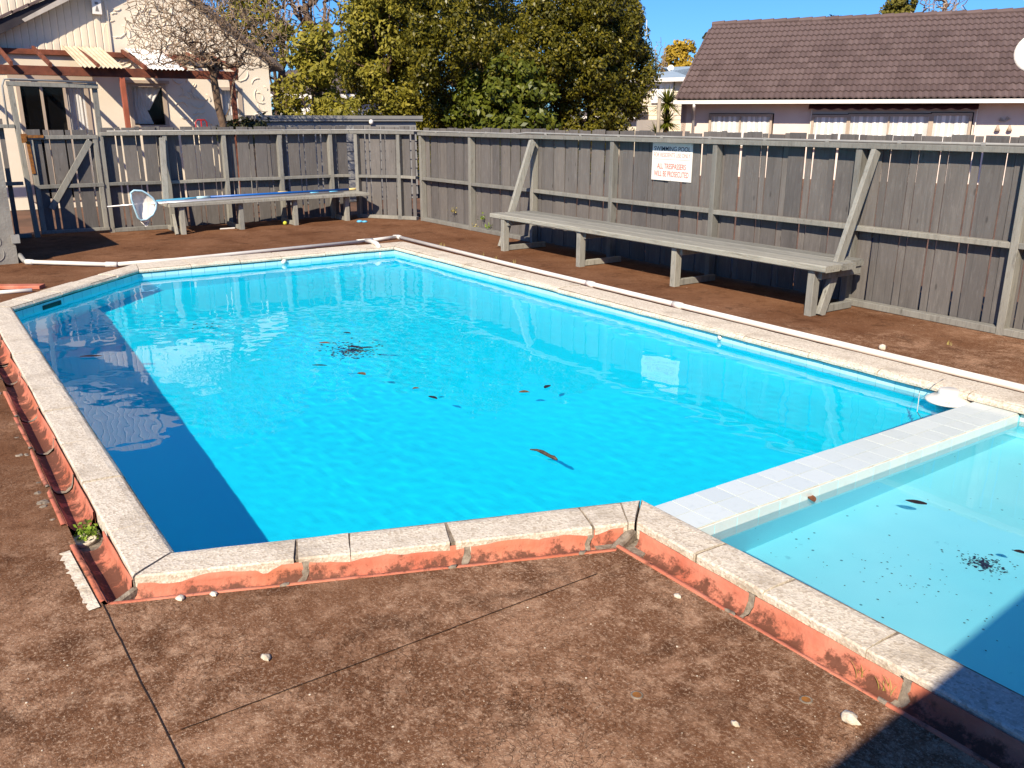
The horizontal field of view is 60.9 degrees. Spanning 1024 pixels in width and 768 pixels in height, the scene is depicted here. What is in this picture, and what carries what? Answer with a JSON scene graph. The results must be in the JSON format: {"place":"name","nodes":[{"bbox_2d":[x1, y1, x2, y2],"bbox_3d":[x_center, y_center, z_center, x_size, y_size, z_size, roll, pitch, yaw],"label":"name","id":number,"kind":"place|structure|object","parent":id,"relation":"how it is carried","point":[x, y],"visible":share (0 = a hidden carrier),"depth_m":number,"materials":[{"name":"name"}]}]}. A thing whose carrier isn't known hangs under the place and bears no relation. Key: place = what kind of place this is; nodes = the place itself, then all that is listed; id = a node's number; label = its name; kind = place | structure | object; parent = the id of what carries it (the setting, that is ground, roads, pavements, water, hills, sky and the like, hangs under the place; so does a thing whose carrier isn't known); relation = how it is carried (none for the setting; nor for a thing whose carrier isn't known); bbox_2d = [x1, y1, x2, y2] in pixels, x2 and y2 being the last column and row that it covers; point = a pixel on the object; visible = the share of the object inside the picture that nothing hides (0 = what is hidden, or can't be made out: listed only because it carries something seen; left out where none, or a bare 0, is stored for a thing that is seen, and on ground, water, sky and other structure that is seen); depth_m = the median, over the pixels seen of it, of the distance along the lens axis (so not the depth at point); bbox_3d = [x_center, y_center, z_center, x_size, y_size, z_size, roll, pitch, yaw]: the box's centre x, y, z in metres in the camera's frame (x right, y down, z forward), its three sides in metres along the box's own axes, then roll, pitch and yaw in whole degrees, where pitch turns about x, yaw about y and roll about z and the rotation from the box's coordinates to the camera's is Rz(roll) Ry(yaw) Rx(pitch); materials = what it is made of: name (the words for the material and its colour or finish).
{"place":"outdoors","nodes":[
{"label":"outdoors","id":0,"kind":"place"},
{"bbox_2d":[18,254,953,552],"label":"water","id":1,"kind":"structure","parent":0,"point":[218,408],"depth_m":5.97,"materials":[{"name":"blue liquid"}]},
{"bbox_2d":[530,449,557,460],"bbox_3d":[0.190,0.399,4.988,0.040,0.023,0.218,-15,23,-41],"label":"floating stick","id":2,"kind":"object","parent":1,"relation":"on","point":[545,453],"visible":1,"depth_m":4.97,"materials":[{"name":"brown wood"}]},
{"bbox_2d":[924,386,970,407],"bbox_3d":[2.951,0.173,5.923,0.292,0.292,0.292,-11,20,-33],"label":"chlorine floater","id":3,"kind":"object","parent":1,"relation":"on","point":[947,397],"visible":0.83,"depth_m":5.83,"materials":[{"name":"white plastic"}]},
{"bbox_2d":[0,212,1023,767],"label":"deck","id":4,"kind":"structure","parent":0,"point":[456,666],"depth_m":3.03,"materials":[{"name":"concrete"}]},
{"bbox_2d":[0,152,19,264],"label":"stucco wall","id":5,"kind":"structure","parent":4,"relation":"on","point":[9,239],"depth_m":10.88,"materials":[{"name":"white paint"}]},
{"bbox_2d":[0,119,31,237],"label":"pool fence","id":6,"kind":"object","parent":4,"relation":"on","point":[10,184],"visible":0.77,"depth_m":13.06,"materials":[{"name":"paint"}]},
{"bbox_2d":[0,288,31,293],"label":"pipe offcut","id":7,"kind":"object","parent":4,"relation":"on","point":[27,290],"visible":1,"depth_m":9.18,"materials":[{"name":"white plastic"}]},
{"bbox_2d":[0,284,44,289],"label":"clay tile","id":8,"kind":"object","parent":4,"relation":"on","point":[19,286],"visible":1,"depth_m":9.38,"materials":[{"name":"orange tile"}]},
{"bbox_2d":[175,594,184,600],"bbox_3d":[-1.289,0.833,3.390,0.038,0.016,0.037,9,19,26],"label":"pebble","id":9,"kind":"object","parent":4,"relation":"on","point":[180,597],"visible":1,"depth_m":3.38,"materials":[{"name":"white stone"}]},
{"bbox_2d":[210,591,216,596],"bbox_3d":[-1.171,0.824,3.421,0.032,0.014,0.036,0,17,-1],"label":"pebble","id":10,"kind":"object","parent":4,"relation":"on","point":[213,593],"visible":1,"depth_m":3.42,"materials":[{"name":"white stone"}]},
{"bbox_2d":[98,125,350,232],"bbox_3d":[-4.718,-3.539,14.910,4.206,1.685,0.162,-11,20,-33],"label":"pool fence","id":11,"kind":"object","parent":4,"relation":"on","point":[332,157],"visible":0.87,"depth_m":14.78,"materials":[{"name":"paint"}]},
{"bbox_2d":[1,78,109,237],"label":"pool gate","id":12,"kind":"structure","parent":11,"relation":"attached to","point":[64,174],"depth_m":13.37,"materials":[{"name":"paint"}]},
{"bbox_2d":[159,137,369,234],"bbox_3d":[-4.101,-3.402,14.708,3.554,1.472,0.912,-11,20,-33],"label":"bench","id":13,"kind":"object","parent":4,"relation":"on","point":[345,195],"visible":0.92,"depth_m":14.29,"materials":[{"name":"paint"}]},
{"bbox_2d":[107,191,334,207],"bbox_3d":[-4.607,-3.051,14.338,3.895,0.064,0.043,-13,22,-37],"label":"pool pole","id":14,"kind":"object","parent":13,"relation":"on","point":[204,199],"visible":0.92,"depth_m":14.01,"materials":[{"name":"silver metal"}]},
{"bbox_2d":[130,189,343,226],"bbox_3d":[-4.370,-2.998,14.343,3.669,0.569,0.162,-13,22,-38],"label":"skimmer net","id":15,"kind":"object","parent":13,"relation":"hanging from","point":[144,204],"visible":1,"depth_m":13.40,"materials":[{"name":"silver metal"}]},
{"bbox_2d":[156,188,355,201],"bbox_3d":[-4.266,-3.269,14.985,3.626,0.054,0.242,-14,22,-39],"label":"pool pole","id":16,"kind":"object","parent":13,"relation":"on","point":[254,194],"visible":0.91,"depth_m":14.84,"materials":[{"name":"blue metal"}]},
{"bbox_2d":[261,654,270,660],"bbox_3d":[-0.855,0.948,3.021,0.044,0.015,0.037,1,17,4],"label":"crumb","id":17,"kind":"object","parent":4,"relation":"on","point":[265,657],"visible":1,"depth_m":3.02,"materials":[{"name":"beige stone"}]},
{"bbox_2d":[349,125,418,219],"bbox_3d":[-2.301,-3.795,15.772,1.291,1.683,0.151,7,18,20],"label":"pool fence","id":18,"kind":"object","parent":4,"relation":"on","point":[397,160],"visible":0.94,"depth_m":15.79,"materials":[{"name":"paint"}]},
{"bbox_2d":[24,287,865,767],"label":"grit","id":19,"kind":"object","parent":4,"relation":"on","point":[516,687],"visible":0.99,"depth_m":2.76,"materials":[{"name":"grey stone"}]},
{"bbox_2d":[14,250,971,534],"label":"pool","id":20,"kind":"structure","parent":4,"relation":"in","point":[562,296],"depth_m":9.15,"materials":[{"name":"paint"}]},
{"bbox_2d":[0,242,1023,742],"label":"pool coping","id":21,"kind":"object","parent":20,"relation":"on","point":[136,538],"visible":0.97,"depth_m":3.89,"materials":[{"name":"beige concrete"}]},
{"bbox_2d":[917,379,943,411],"bbox_3d":[2.761,0.097,5.856,0.112,0.131,0.681,12,21,34],"label":"cord","id":22,"kind":"object","parent":21,"relation":"attached to","point":[925,388],"visible":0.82,"depth_m":5.92,"materials":[{"name":"white plastic"}]},
{"bbox_2d":[0,336,1023,767],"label":"curb","id":23,"kind":"object","parent":4,"relation":"on","point":[106,572],"visible":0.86,"depth_m":3.58,"materials":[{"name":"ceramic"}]},
{"bbox_2d":[73,519,99,540],"bbox_3d":[-1.946,0.667,3.965,0.155,0.091,0.130,2,17,6],"label":"weed","id":24,"kind":"object","parent":23,"relation":"on","point":[89,530],"visible":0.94,"depth_m":3.97,"materials":[{"name":"green plant"}]},
{"bbox_2d":[852,662,869,677],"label":"grass tuft","id":25,"kind":"object","parent":23,"relation":"on","point":[860,670],"visible":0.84,"depth_m":2.99,"materials":[{"name":"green plant"}]},
{"bbox_2d":[875,677,896,696],"bbox_3d":[1.260,1.009,2.922,0.057,0.064,0.084,-11,20,-33],"label":"grass tuft","id":26,"kind":"object","parent":23,"relation":"on","point":[884,687],"visible":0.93,"depth_m":2.91,"materials":[{"name":"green plant"}]},
{"bbox_2d":[17,235,1023,392],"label":"drain pipe","id":27,"kind":"object","parent":4,"relation":"on","point":[1006,384],"visible":0.94,"depth_m":8.93,"materials":[{"name":"white plastic"}]},
{"bbox_2d":[630,691,642,698],"bbox_3d":[0.406,1.011,2.836,0.042,0.004,0.042,-11,20,-33],"label":"socket ring","id":28,"kind":"object","parent":4,"relation":"on","point":[636,694],"visible":1,"depth_m":2.84,"materials":[{"name":"metal"}]},
{"bbox_2d":[673,593,681,598],"bbox_3d":[0.649,0.832,3.416,0.027,0.017,0.038,-11,20,-33],"label":"pebble","id":29,"kind":"object","parent":4,"relation":"on","point":[677,595],"visible":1,"depth_m":3.41,"materials":[{"name":"beige stone"}]},
{"bbox_2d":[490,140,879,315],"bbox_3d":[1.583,-2.064,10.316,0.887,1.538,5.645,-11,20,-33],"label":"bench","id":30,"kind":"object","parent":4,"relation":"on","point":[830,268],"visible":1,"depth_m":9.46,"materials":[{"name":"paint"}]},
{"bbox_2d":[417,128,1023,339],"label":"pool fence","id":31,"kind":"object","parent":4,"relation":"on","point":[470,180],"visible":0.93,"depth_m":9.23,"materials":[{"name":"paint"}]},
{"bbox_2d":[107,129,1023,145],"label":"fence rail","id":32,"kind":"object","parent":31,"relation":"attached to","point":[880,141],"visible":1,"depth_m":10.50,"materials":[{"name":"grey wood"}]},
{"bbox_2d":[651,142,692,182],"bbox_3d":[1.928,-2.681,10.534,0.010,0.445,0.677,-11,20,-33],"label":"pool sign","id":33,"kind":"object","parent":31,"relation":"attached to","point":[671,161],"visible":1,"depth_m":10.52,"materials":[{"name":"white plastic"}]},
{"bbox_2d":[731,720,739,726],"bbox_3d":[0.692,1.052,2.699,0.022,0.015,0.035,-11,20,-33],"label":"pebble","id":34,"kind":"object","parent":4,"relation":"on","point":[735,723],"visible":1,"depth_m":2.69,"materials":[{"name":"beige stone"}]},
{"bbox_2d":[799,695,812,703],"bbox_3d":[0.950,1.019,2.816,0.042,0.004,0.042,-11,20,-33],"label":"socket ring","id":35,"kind":"object","parent":4,"relation":"on","point":[804,699],"visible":1,"depth_m":2.81,"materials":[{"name":"metal"}]},
{"bbox_2d":[841,709,860,725],"bbox_3d":[1.058,1.043,2.716,0.070,0.031,0.047,14,22,37],"label":"pebble","id":36,"kind":"object","parent":4,"relation":"on","point":[849,717],"visible":1,"depth_m":2.71,"materials":[{"name":"beige stone"}]},
{"bbox_2d":[714,415,1023,531],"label":"wading pool","id":37,"kind":"structure","parent":4,"relation":"in","point":[1021,418],"depth_m":5.57,"materials":[{"name":"paint"}]},
{"bbox_2d":[711,421,1023,695],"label":"water","id":38,"kind":"structure","parent":37,"relation":"in","point":[942,571],"depth_m":3.95,"materials":[{"name":"blue liquid"}]},
{"bbox_2d":[808,495,815,501],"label":"leaf","id":39,"kind":"object","parent":38,"relation":"on","point":[812,498],"visible":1,"depth_m":4.42,"materials":[{"name":"orange plant"}]},
{"bbox_2d":[906,499,926,504],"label":"leaf","id":40,"kind":"object","parent":38,"relation":"on","point":[917,501],"visible":1,"depth_m":4.39,"materials":[{"name":"brown plant"}]},
{"bbox_2d":[878,344,885,349],"bbox_3d":[3.004,-0.299,7.069,0.067,0.051,0.057,-11,20,-33],"label":"pebble","id":41,"kind":"object","parent":4,"relation":"on","point":[882,347],"visible":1,"depth_m":7.05,"materials":[{"name":"white stone"}]},
{"bbox_2d":[10,118,1023,323],"bbox_3d":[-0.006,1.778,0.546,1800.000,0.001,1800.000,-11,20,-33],"label":"ground","id":42,"kind":"structure","parent":0,"point":[24,221],"depth_m":16.79,"materials":[{"name":"brown soil"}]},
{"bbox_2d":[0,45,240,196],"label":"pergola","id":43,"kind":"object","parent":42,"relation":"on","point":[96,58],"visible":0.75,"depth_m":16.77,"materials":[{"name":"wood"}]},
{"bbox_2d":[0,0,282,210],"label":"house","id":44,"kind":"structure","parent":42,"relation":"on","point":[57,24],"depth_m":17.99,"materials":[{"name":"beige paint"}]},
{"bbox_2d":[15,80,96,201],"bbox_3d":[-9.365,-5.017,17.977,1.360,2.380,0.625,-11,20,-33],"label":"sliding door","id":45,"kind":"structure","parent":44,"relation":"in","point":[41,108],"depth_m":17.90,"materials":[{"name":"clear glass"}]},
{"bbox_2d":[90,0,101,14],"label":"alarm box","id":46,"kind":"object","parent":44,"relation":"attached to","point":[96,9],"visible":1,"depth_m":17.44,"materials":[{"name":"white paint"}]},
{"bbox_2d":[127,83,169,126],"bbox_3d":[-7.878,-5.993,18.734,0.830,0.910,0.605,-11,20,-33],"label":"window","id":47,"kind":"structure","parent":44,"relation":"in","point":[148,106],"depth_m":18.60,"materials":[{"name":"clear glass"}]},
{"bbox_2d":[219,87,243,126],"bbox_3d":[-6.434,-5.984,19.778,0.580,1.450,0.605,-11,20,-33],"label":"window","id":48,"kind":"structure","parent":44,"relation":"in","point":[225,95],"depth_m":19.51,"materials":[{"name":"white glass"}]},
{"bbox_2d":[195,119,207,126],"bbox_3d":[-5.441,-3.799,15.492,0.218,1.735,0.026,-11,20,-33],"label":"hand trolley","id":49,"kind":"object","parent":42,"relation":"on","point":[200,120],"visible":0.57,"depth_m":15.24,"materials":[{"name":"red metal"}]},
{"bbox_2d":[123,0,289,126],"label":"bare tree","id":50,"kind":"object","parent":42,"relation":"on","point":[214,67],"visible":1,"depth_m":15.52,"materials":[{"name":"brown plant"}]},
{"bbox_2d":[211,120,238,210],"bbox_3d":[-5.641,-4.357,17.430,0.567,1.770,0.559,-11,20,-33],"label":"shrub","id":51,"kind":"object","parent":42,"relation":"on","point":[230,125],"visible":0.1,"depth_m":17.25,"materials":[{"name":"green plant"}]},
{"bbox_2d":[230,111,270,210],"bbox_3d":[-5.096,-4.470,17.529,0.901,1.932,0.921,-11,20,-33],"label":"shrub","id":52,"kind":"object","parent":42,"relation":"on","point":[247,122],"visible":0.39,"depth_m":17.14,"materials":[{"name":"green plant"}]},
{"bbox_2d":[216,0,296,76],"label":"evergreen tree","id":53,"kind":"object","parent":42,"relation":"on","point":[282,30],"visible":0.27,"depth_m":28.71,"materials":[{"name":"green plant"}]},
{"bbox_2d":[242,0,308,114],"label":"bare tree","id":54,"kind":"object","parent":42,"relation":"on","point":[280,74],"visible":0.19,"depth_m":32.31,"materials":[{"name":"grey plant"}]},
{"bbox_2d":[270,76,304,114],"bbox_3d":[-5.976,-6.675,23.103,1.228,2.873,1.266,1,17,4],"label":"shrub","id":55,"kind":"object","parent":42,"relation":"on","point":[293,104],"visible":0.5,"depth_m":22.84,"materials":[{"name":"green plant"}]},
{"bbox_2d":[279,0,344,103],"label":"bare tree","id":56,"kind":"object","parent":42,"relation":"on","point":[309,16],"visible":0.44,"depth_m":32.69,"materials":[{"name":"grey plant"}]},
{"bbox_2d":[272,19,355,114],"bbox_3d":[-5.065,-7.123,22.384,2.058,4.156,1.940,-11,20,-33],"label":"olive tree","id":57,"kind":"object","parent":42,"relation":"on","point":[314,67],"visible":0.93,"depth_m":21.77,"materials":[{"name":"green plant"}]},
{"bbox_2d":[270,70,375,115],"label":"house","id":58,"kind":"structure","parent":42,"relation":"on","point":[341,89],"depth_m":38.12,"materials":[{"name":"white paint"}]},
{"bbox_2d":[300,103,310,113],"bbox_3d":[-9.007,-11.381,38.299,0.722,1.820,0.100,-4,17,-12],"label":"window","id":59,"kind":"structure","parent":58,"relation":"in","point":[303,110],"depth_m":38.07,"materials":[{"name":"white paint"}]},
{"bbox_2d":[225,115,422,204],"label":"shed","id":60,"kind":"structure","parent":42,"relation":"on","point":[348,122],"depth_m":19.20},
{"bbox_2d":[301,95,365,115],"bbox_3d":[-4.626,-6.153,22.293,1.292,2.360,2.649,-11,20,-33],"label":"shrub","id":61,"kind":"object","parent":42,"relation":"on","point":[341,109],"visible":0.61,"depth_m":21.53,"materials":[{"name":"green plant"}]},
{"bbox_2d":[328,0,428,115],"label":"evergreen tree","id":62,"kind":"object","parent":42,"relation":"on","point":[356,17],"visible":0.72,"depth_m":23.93,"materials":[{"name":"green plant"}]},
{"bbox_2d":[391,76,458,171],"bbox_3d":[-2.381,-7.483,25.617,2.623,2.984,2.572,-11,20,-33],"label":"evergreen tree","id":63,"kind":"object","parent":42,"relation":"on","point":[425,121],"visible":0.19,"depth_m":24.93,"materials":[{"name":"green plant"}]},
{"bbox_2d":[335,0,663,178],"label":"evergreen tree","id":64,"kind":"object","parent":42,"relation":"on","point":[465,33],"visible":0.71,"depth_m":22.43,"materials":[{"name":"green plant"}]},
{"bbox_2d":[441,48,562,167],"bbox_3d":[-0.293,-6.870,22.697,2.225,3.528,3.977,-11,20,-33],"label":"shrub","id":65,"kind":"object","parent":42,"relation":"on","point":[474,111],"visible":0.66,"depth_m":21.64,"materials":[{"name":"green plant"}]},
{"bbox_2d":[546,14,648,182],"bbox_3d":[2.219,-7.966,24.406,2.834,4.649,2.802,-11,20,-33],"label":"evergreen tree","id":66,"kind":"object","parent":42,"relation":"on","point":[608,119],"visible":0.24,"depth_m":23.70,"materials":[{"name":"green plant"}]},
{"bbox_2d":[625,66,689,130],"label":"house","id":67,"kind":"structure","parent":42,"relation":"on","point":[674,77],"depth_m":43.98,"materials":[{"name":"white paint"}]},
{"bbox_2d":[651,81,674,102],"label":"window","id":68,"kind":"structure","parent":67,"relation":"in","point":[662,84],"depth_m":43.86,"materials":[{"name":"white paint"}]},
{"bbox_2d":[668,65,673,70],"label":"satellite dish","id":69,"kind":"object","parent":67,"relation":"on","point":[670,67],"visible":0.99,"depth_m":46.08,"materials":[{"name":"white paint"}]},
{"bbox_2d":[656,98,660,131],"bbox_3d":[5.721,-9.865,34.183,0.129,2.530,0.129,11,20,31],"label":"timber post","id":70,"kind":"object","parent":42,"relation":"on","point":[658,115],"visible":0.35,"depth_m":33.95,"materials":[{"name":"beige wood"}]},
{"bbox_2d":[651,42,668,71],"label":"bare tree","id":71,"kind":"object","parent":42,"relation":"on","point":[662,58],"visible":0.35,"depth_m":58.86,"materials":[{"name":"brown plant"}]},
{"bbox_2d":[646,85,680,133],"bbox_3d":[6.415,-10.776,36.067,1.950,3.170,1.934,-11,20,-33],"label":"yucca","id":72,"kind":"object","parent":42,"relation":"on","point":[667,99],"visible":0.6,"depth_m":35.78,"materials":[{"name":"green plant"}]},
{"bbox_2d":[657,38,698,71],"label":"deciduous tree","id":73,"kind":"object","parent":42,"relation":"on","point":[680,50],"visible":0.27,"depth_m":59.97,"materials":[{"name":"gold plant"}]},
{"bbox_2d":[864,233,873,295],"bbox_3d":[3.808,-1.268,9.146,0.050,0.720,0.320,-11,20,-33],"label":"board","id":74,"kind":"object","parent":42,"relation":"on","point":[868,267],"depth_m":9.20,"materials":[{"name":"wood"}]},
{"bbox_2d":[878,0,918,13],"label":"conifer","id":75,"kind":"object","parent":42,"relation":"on","point":[898,6],"visible":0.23,"depth_m":52.64,"materials":[{"name":"green plant"}]},
{"bbox_2d":[910,0,967,12],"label":"bare tree","id":76,"kind":"object","parent":42,"relation":"on","point":[945,4],"visible":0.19,"depth_m":51.61,"materials":[{"name":"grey plant"}]},
{"bbox_2d":[201,0,1023,114],"label":"sky","id":77,"kind":"structure","parent":0,"point":[667,20],"materials":[{"name":"blue"}]},
{"bbox_2d":[571,105,663,148],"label":"garage","id":78,"kind":"structure","parent":0,"point":[638,125],"depth_m":42.41,"materials":[{"name":"white paint"}]},
{"bbox_2d":[654,402,1018,534],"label":"dividing wall","id":79,"kind":"structure","parent":0,"point":[722,507],"depth_m":4.68,"materials":[{"name":"concrete"}]},
{"bbox_2d":[673,7,1023,184],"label":"house","id":80,"kind":"structure","parent":0,"point":[774,76],"depth_m":26.85,"materials":[{"name":"tile"}]},
{"bbox_2d":[708,113,773,147],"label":"window","id":81,"kind":"structure","parent":80,"relation":"in","point":[741,123],"depth_m":27.87,"materials":[{"name":"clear glass"}]},
{"bbox_2d":[810,114,849,149],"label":"window","id":82,"kind":"structure","parent":80,"relation":"in","point":[825,124],"depth_m":26.73,"materials":[{"name":"white glass"}]},
{"bbox_2d":[847,113,931,150],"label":"window","id":83,"kind":"structure","parent":80,"relation":"in","point":[881,124],"depth_m":25.99,"materials":[{"name":"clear glass"}]},
{"bbox_2d":[808,104,978,134],"bbox_3d":[11.204,-7.712,25.938,4.638,1.191,0.250,9,19,25],"label":"awning","id":84,"kind":"object","parent":80,"relation":"attached to","point":[894,106],"visible":0.95,"depth_m":25.65,"materials":[{"name":"brown fabric"}]},
{"bbox_2d":[929,112,973,151],"bbox_3d":[12.816,-7.380,25.529,0.535,1.105,1.128,-30,34,-59],"label":"window","id":85,"kind":"structure","parent":80,"relation":"in","point":[945,124],"depth_m":25.28,"materials":[{"name":"white glass"}]},
{"bbox_2d":[994,117,1011,130],"bbox_3d":[13.949,-7.376,24.706,0.450,0.396,0.150,9,19,25],"label":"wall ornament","id":86,"kind":"object","parent":80,"relation":"attached to","point":[997,128],"depth_m":24.68,"materials":[{"name":"beige"}]},
{"bbox_2d":[1014,38,1023,69],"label":"satellite dish","id":87,"kind":"object","parent":80,"relation":"attached to","point":[1019,55],"visible":1,"depth_m":21.15,"materials":[{"name":"white paint"}]}
]}

